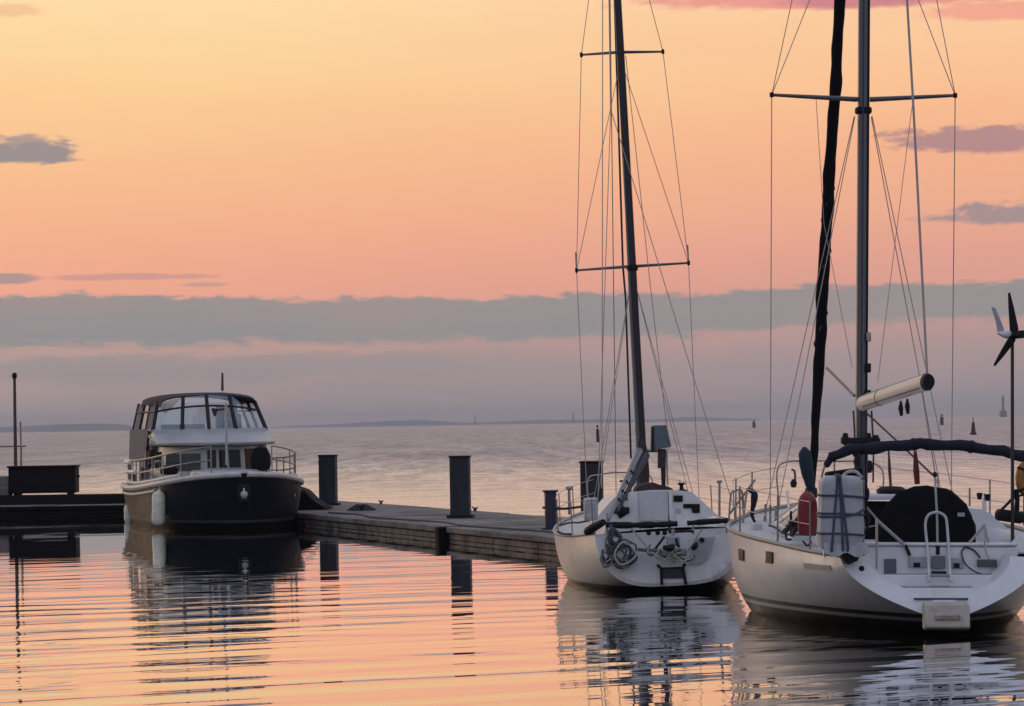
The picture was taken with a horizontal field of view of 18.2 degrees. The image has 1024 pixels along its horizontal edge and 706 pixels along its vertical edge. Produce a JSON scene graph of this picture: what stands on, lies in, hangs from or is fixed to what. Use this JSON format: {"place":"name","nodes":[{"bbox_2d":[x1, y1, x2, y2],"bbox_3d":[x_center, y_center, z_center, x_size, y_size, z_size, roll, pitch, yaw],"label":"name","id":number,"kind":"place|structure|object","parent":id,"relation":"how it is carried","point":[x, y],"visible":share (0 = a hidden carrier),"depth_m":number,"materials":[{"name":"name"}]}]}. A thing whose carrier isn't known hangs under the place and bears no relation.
{"place":"outdoors","nodes":[
{"label":"outdoors","id":0,"kind":"place"},
{"bbox_2d":[0,424,144,432],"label":"hills","id":1,"kind":"structure","parent":0,"point":[78,427],"depth_m":8140.13,"materials":[{"name":"grey"}]},
{"bbox_2d":[0,416,1023,705],"bbox_3d":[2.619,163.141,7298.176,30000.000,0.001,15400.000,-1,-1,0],"label":"water","id":2,"kind":"structure","parent":0,"point":[106,610],"depth_m":45.84,"materials":[{"name":"grey liquid"}]},
{"bbox_2d":[0,503,125,516],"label":"floating pontoon","id":3,"kind":"object","parent":2,"relation":"on","point":[58,510],"visible":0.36,"depth_m":97.48,"materials":[{"name":"concrete"}]},
{"bbox_2d":[12,373,16,465],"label":"lamp post","id":4,"kind":"object","parent":3,"relation":"on","point":[14,376],"visible":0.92,"depth_m":100.15,"materials":[{"name":"black metal"}]},
{"bbox_2d":[19,422,21,494],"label":"pole","id":5,"kind":"object","parent":3,"relation":"on","point":[20,440],"visible":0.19,"depth_m":100.15,"materials":[{"name":"silver metal"}]},
{"bbox_2d":[0,493,124,504],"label":"timber kerb","id":6,"kind":"structure","parent":3,"relation":"on","point":[113,498],"depth_m":98.43,"materials":[{"name":"black wood"}]},
{"bbox_2d":[0,476,12,495],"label":"pallet crate","id":7,"kind":"object","parent":6,"relation":"on","point":[4,487],"visible":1,"depth_m":98.64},
{"bbox_2d":[7,465,79,495],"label":"dock box","id":8,"kind":"object","parent":6,"relation":"on","point":[45,479],"visible":1,"depth_m":98.57,"materials":[{"name":"black plastic"}]},
{"bbox_2d":[120,373,303,528],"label":"motor cruiser","id":9,"kind":"object","parent":2,"relation":"on","point":[216,481],"visible":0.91,"depth_m":84.66,"materials":[{"name":"paint"}]},
{"bbox_2d":[124,505,131,522],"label":"fender","id":10,"kind":"object","parent":9,"relation":"hanging from","point":[127,518],"visible":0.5,"depth_m":89.39,"materials":[{"name":"beige plastic"}]},
{"bbox_2d":[141,451,146,467],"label":"side window","id":11,"kind":"structure","parent":9,"relation":"in","point":[142,463],"depth_m":89.55,"materials":[{"name":"grey glass"}]},
{"bbox_2d":[147,451,153,467],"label":"side window","id":12,"kind":"structure","parent":9,"relation":"in","point":[150,453],"depth_m":88.38,"materials":[{"name":"black glass"}]},
{"bbox_2d":[155,452,161,468],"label":"side window","id":13,"kind":"structure","parent":9,"relation":"in","point":[157,465],"depth_m":86.73,"materials":[{"name":"black glass"}]},
{"bbox_2d":[152,480,165,524],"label":"fender","id":14,"kind":"object","parent":9,"relation":"hanging from","point":[158,507],"visible":1,"depth_m":83.11,"materials":[{"name":"beige plastic"}]},
{"bbox_2d":[160,465,177,474],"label":"deck bag","id":15,"kind":"object","parent":9,"relation":"on","point":[171,471],"visible":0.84,"depth_m":84.41,"materials":[{"name":"black fabric"}]},
{"bbox_2d":[166,453,200,470],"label":"corner window","id":16,"kind":"structure","parent":9,"relation":"in","point":[172,459],"depth_m":85.33,"materials":[{"name":"black glass"}]},
{"bbox_2d":[207,450,215,467],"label":"front window","id":17,"kind":"structure","parent":9,"relation":"in","point":[208,451],"depth_m":84.85,"materials":[{"name":"black glass"}]},
{"bbox_2d":[219,450,226,467],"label":"front window","id":18,"kind":"structure","parent":9,"relation":"in","point":[221,452],"depth_m":84.91,"materials":[{"name":"black glass"}]},
{"bbox_2d":[229,450,240,467],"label":"front window","id":19,"kind":"structure","parent":9,"relation":"in","point":[234,455],"depth_m":84.99,"materials":[{"name":"grey glass"}]},
{"bbox_2d":[245,448,267,471],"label":"corner window","id":20,"kind":"structure","parent":9,"relation":"in","point":[248,452],"depth_m":85.41,"materials":[{"name":"brown glass"}]},
{"bbox_2d":[251,445,270,469],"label":"deck bag","id":21,"kind":"object","parent":9,"relation":"on","point":[260,457],"visible":0.99,"depth_m":84.30,"materials":[{"name":"black fabric"}]},
{"bbox_2d":[296,482,330,507],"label":"mooring line","id":22,"kind":"object","parent":9,"relation":"attached to","point":[312,495],"visible":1,"depth_m":84.77,"materials":[{"name":"fabric"}]},
{"bbox_2d":[318,454,340,505],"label":"mooring pile","id":23,"kind":"object","parent":2,"relation":"in","point":[328,483],"visible":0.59,"depth_m":91.56,"materials":[{"name":"grey metal"}]},
{"bbox_2d":[293,501,566,539],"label":"floating pontoon","id":24,"kind":"object","parent":2,"relation":"on","point":[359,523],"visible":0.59,"depth_m":78.89,"materials":[{"name":"wood"}]},
{"bbox_2d":[298,487,334,509],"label":"corner fender","id":25,"kind":"object","parent":24,"relation":"on","point":[308,501],"visible":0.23,"depth_m":86.94,"materials":[{"name":"black rubber"}]},
{"bbox_2d":[347,504,375,510],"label":"coiled line","id":26,"kind":"object","parent":24,"relation":"on","point":[355,507],"visible":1,"depth_m":85.50,"materials":[{"name":"fabric"}]},
{"bbox_2d":[328,512,552,532],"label":"hose","id":27,"kind":"object","parent":24,"relation":"on","point":[445,522],"visible":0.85,"depth_m":73.03,"materials":[{"name":"rubber"}]},
{"bbox_2d":[566,486,571,514],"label":"light post","id":28,"kind":"object","parent":24,"relation":"on","point":[569,497],"visible":0.87,"depth_m":78.87,"materials":[{"name":"silver metal"}]},
{"bbox_2d":[447,455,474,517],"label":"mooring pile","id":29,"kind":"object","parent":2,"relation":"in","point":[460,485],"visible":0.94,"depth_m":77.45,"materials":[{"name":"black metal"}]},
{"bbox_2d":[446,524,556,553],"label":"floating pontoon","id":30,"kind":"object","parent":2,"relation":"on","point":[528,540],"visible":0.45,"depth_m":67.36,"materials":[{"name":"wood"}]},
{"bbox_2d":[435,526,463,541],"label":"rubber joint","id":31,"kind":"object","parent":30,"relation":"attached to","point":[441,534],"visible":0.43,"depth_m":70.90,"materials":[{"name":"black rubber"}]},
{"bbox_2d":[540,490,558,528],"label":"bollard","id":32,"kind":"object","parent":30,"relation":"on","point":[550,498],"visible":0.84,"depth_m":68.31,"materials":[{"name":"metal"}]},
{"bbox_2d":[579,461,603,510],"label":"mooring pile","id":33,"kind":"object","parent":2,"relation":"in","point":[592,467],"visible":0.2,"depth_m":70.23,"materials":[{"name":"grey metal"}]},
{"bbox_2d":[596,425,598,441],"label":"buoy","id":34,"kind":"object","parent":2,"relation":"on","point":[597,434],"visible":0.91,"depth_m":415.25,"materials":[{"name":"grey metal"}]},
{"bbox_2d":[552,0,742,590],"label":"sailing yacht","id":35,"kind":"object","parent":2,"relation":"on","point":[679,538],"visible":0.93,"depth_m":50.96,"materials":[{"name":"paint"}]},
{"bbox_2d":[599,524,637,568],"bbox_3d":[1.610,2.937,48.518,0.603,0.693,0.227,-3,-1,-3],"label":"coiled line","id":36,"kind":"object","parent":35,"relation":"hanging from","point":[612,547],"visible":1,"depth_m":48.46,"materials":[{"name":"grey fabric"}]},
{"bbox_2d":[614,507,628,513],"bbox_3d":[1.725,2.505,50.946,0.291,0.107,0.020,-1,-1,-3],"label":"cabin window","id":37,"kind":"structure","parent":35,"relation":"in","point":[626,509],"depth_m":50.94,"materials":[{"name":"black glass"}]},
{"bbox_2d":[638,491,667,520],"bbox_3d":[2.257,2.434,50.976,0.476,0.491,0.030,-3,-1,-3],"label":"companionway door","id":38,"kind":"structure","parent":35,"relation":"in","point":[653,505],"depth_m":50.96,"materials":[{"name":"white plastic"}]},
{"bbox_2d":[646,425,670,485],"bbox_3d":[2.390,1.706,51.947,0.337,1.069,0.769,-3,-1,-3],"label":"solar panel","id":39,"kind":"object","parent":35,"relation":"on","point":[660,438],"visible":0.97,"depth_m":51.66,"materials":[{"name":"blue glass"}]},
{"bbox_2d":[683,504,699,512],"bbox_3d":[2.864,2.478,51.008,0.267,0.157,0.020,-3,-1,-3],"label":"cabin window","id":40,"kind":"structure","parent":35,"relation":"in","point":[695,508],"depth_m":51.00,"materials":[{"name":"black glass"}]},
{"bbox_2d":[726,0,1023,630],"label":"sailing yacht","id":41,"kind":"object","parent":2,"relation":"on","point":[936,558],"visible":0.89,"depth_m":40.51,"materials":[{"name":"paint"}]},
{"bbox_2d":[738,549,743,560],"bbox_3d":[3.013,2.655,42.084,0.028,0.157,0.375,-1,-1,-8],"label":"hull window","id":42,"kind":"structure","parent":41,"relation":"in","point":[740,552],"depth_m":42.07,"materials":[{"name":"glass"}]},
{"bbox_2d":[765,551,772,563],"bbox_3d":[3.281,2.608,40.813,0.029,0.155,0.338,-1,-1,-14],"label":"hull window","id":43,"kind":"structure","parent":41,"relation":"in","point":[769,555],"depth_m":40.80,"materials":[{"name":"glass"}]},
{"bbox_2d":[776,507,796,522],"bbox_3d":[3.695,2.177,42.981,0.249,0.201,0.804,-1,-1,2],"label":"cabin window","id":44,"kind":"structure","parent":41,"relation":"in","point":[795,509],"depth_m":42.75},
{"bbox_2d":[782,513,796,525],"bbox_3d":[3.705,2.183,41.940,0.266,0.220,0.900,0,-1,-3],"label":"cabin window","id":45,"kind":"structure","parent":41,"relation":"in","point":[794,516],"depth_m":42.19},
{"bbox_2d":[782,511,797,540],"bbox_3d":[3.586,2.182,40.482,0.351,0.382,0.428,0,-1,-3],"label":"rope heap","id":46,"kind":"object","parent":41,"relation":"on","point":[790,525],"visible":0.73,"depth_m":40.42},
{"bbox_2d":[797,491,816,545],"bbox_3d":[3.720,2.090,40.286,0.152,0.709,0.467,-2,-5,25],"label":"lifebuoy","id":47,"kind":"object","parent":41,"relation":"attached to","point":[803,513],"visible":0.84,"depth_m":40.13,"materials":[{"name":"red plastic"}]},
{"bbox_2d":[799,447,815,492],"bbox_3d":[3.790,1.760,41.102,0.216,1.111,0.180,0,-1,-3],"label":"rolled flag","id":48,"kind":"object","parent":41,"relation":"on","point":[806,464],"visible":0.92,"depth_m":41.05,"materials":[{"name":"teal fabric"}]},
{"bbox_2d":[815,474,869,563],"bbox_3d":[3.989,1.996,38.520,0.644,1.088,0.411,0,-1,-3],"label":"life raft","id":49,"kind":"object","parent":41,"relation":"attached to","point":[840,532],"visible":1,"depth_m":38.35,"materials":[{"name":"white plastic"}]},
{"bbox_2d":[824,468,862,478],"bbox_3d":[4.109,1.505,39.586,0.444,0.172,0.372,0,-1,-3],"label":"gear bag","id":50,"kind":"object","parent":41,"relation":"attached to","point":[857,472],"visible":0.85,"depth_m":39.47,"materials":[{"name":"black fabric"}]},
{"bbox_2d":[908,557,926,566],"bbox_3d":[4.948,2.550,39.021,0.230,0.129,0.020,0,-1,-3],"label":"locker door","id":51,"kind":"structure","parent":41,"relation":"in","point":[911,560],"depth_m":39.01,"materials":[{"name":"white plastic"}]},
{"bbox_2d":[951,558,962,568],"bbox_3d":[5.426,2.564,39.046,0.164,0.130,0.020,0,-1,-3],"label":"locker door","id":52,"kind":"structure","parent":41,"relation":"in","point":[953,560],"depth_m":39.04,"materials":[{"name":"plastic"}]},
{"bbox_2d":[991,293,1023,540],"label":"wind generator","id":53,"kind":"object","parent":41,"relation":"attached to","point":[1012,335],"visible":0.99,"depth_m":39.30,"materials":[{"name":"black plastic"}]},
{"bbox_2d":[995,489,1023,523],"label":"outboard motor","id":54,"kind":"object","parent":41,"relation":"attached to","point":[1003,514],"visible":1,"depth_m":39.41,"materials":[{"name":"black plastic"}]},
{"bbox_2d":[1015,461,1023,493],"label":"lifebuoy","id":55,"kind":"object","parent":41,"relation":"attached to","point":[1019,478],"visible":1,"depth_m":39.59,"materials":[{"name":"yellow plastic"}]},
{"bbox_2d":[940,414,943,424],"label":"buoy","id":56,"kind":"object","parent":2,"relation":"on","point":[941,420],"visible":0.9,"depth_m":979.57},
{"bbox_2d":[970,418,976,434],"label":"buoy","id":57,"kind":"object","parent":2,"relation":"on","point":[973,431],"visible":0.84,"depth_m":447.29,"materials":[{"name":"metal"}]},
{"bbox_2d":[999,395,1006,416],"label":"lighthouse","id":58,"kind":"object","parent":2,"relation":"in","point":[1003,413],"visible":0.96,"depth_m":5193.69,"materials":[{"name":"grey"}]},
{"bbox_2d":[0,0,1023,429],"label":"sky","id":59,"kind":"structure","parent":0,"point":[338,211],"materials":[{"name":"orange"}]},
{"bbox_2d":[268,417,758,427],"bbox_3d":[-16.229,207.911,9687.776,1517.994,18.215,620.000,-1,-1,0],"label":"hills","id":60,"kind":"structure","parent":0,"point":[425,423],"depth_m":9443.63,"materials":[{"name":"grey"}]}
]}

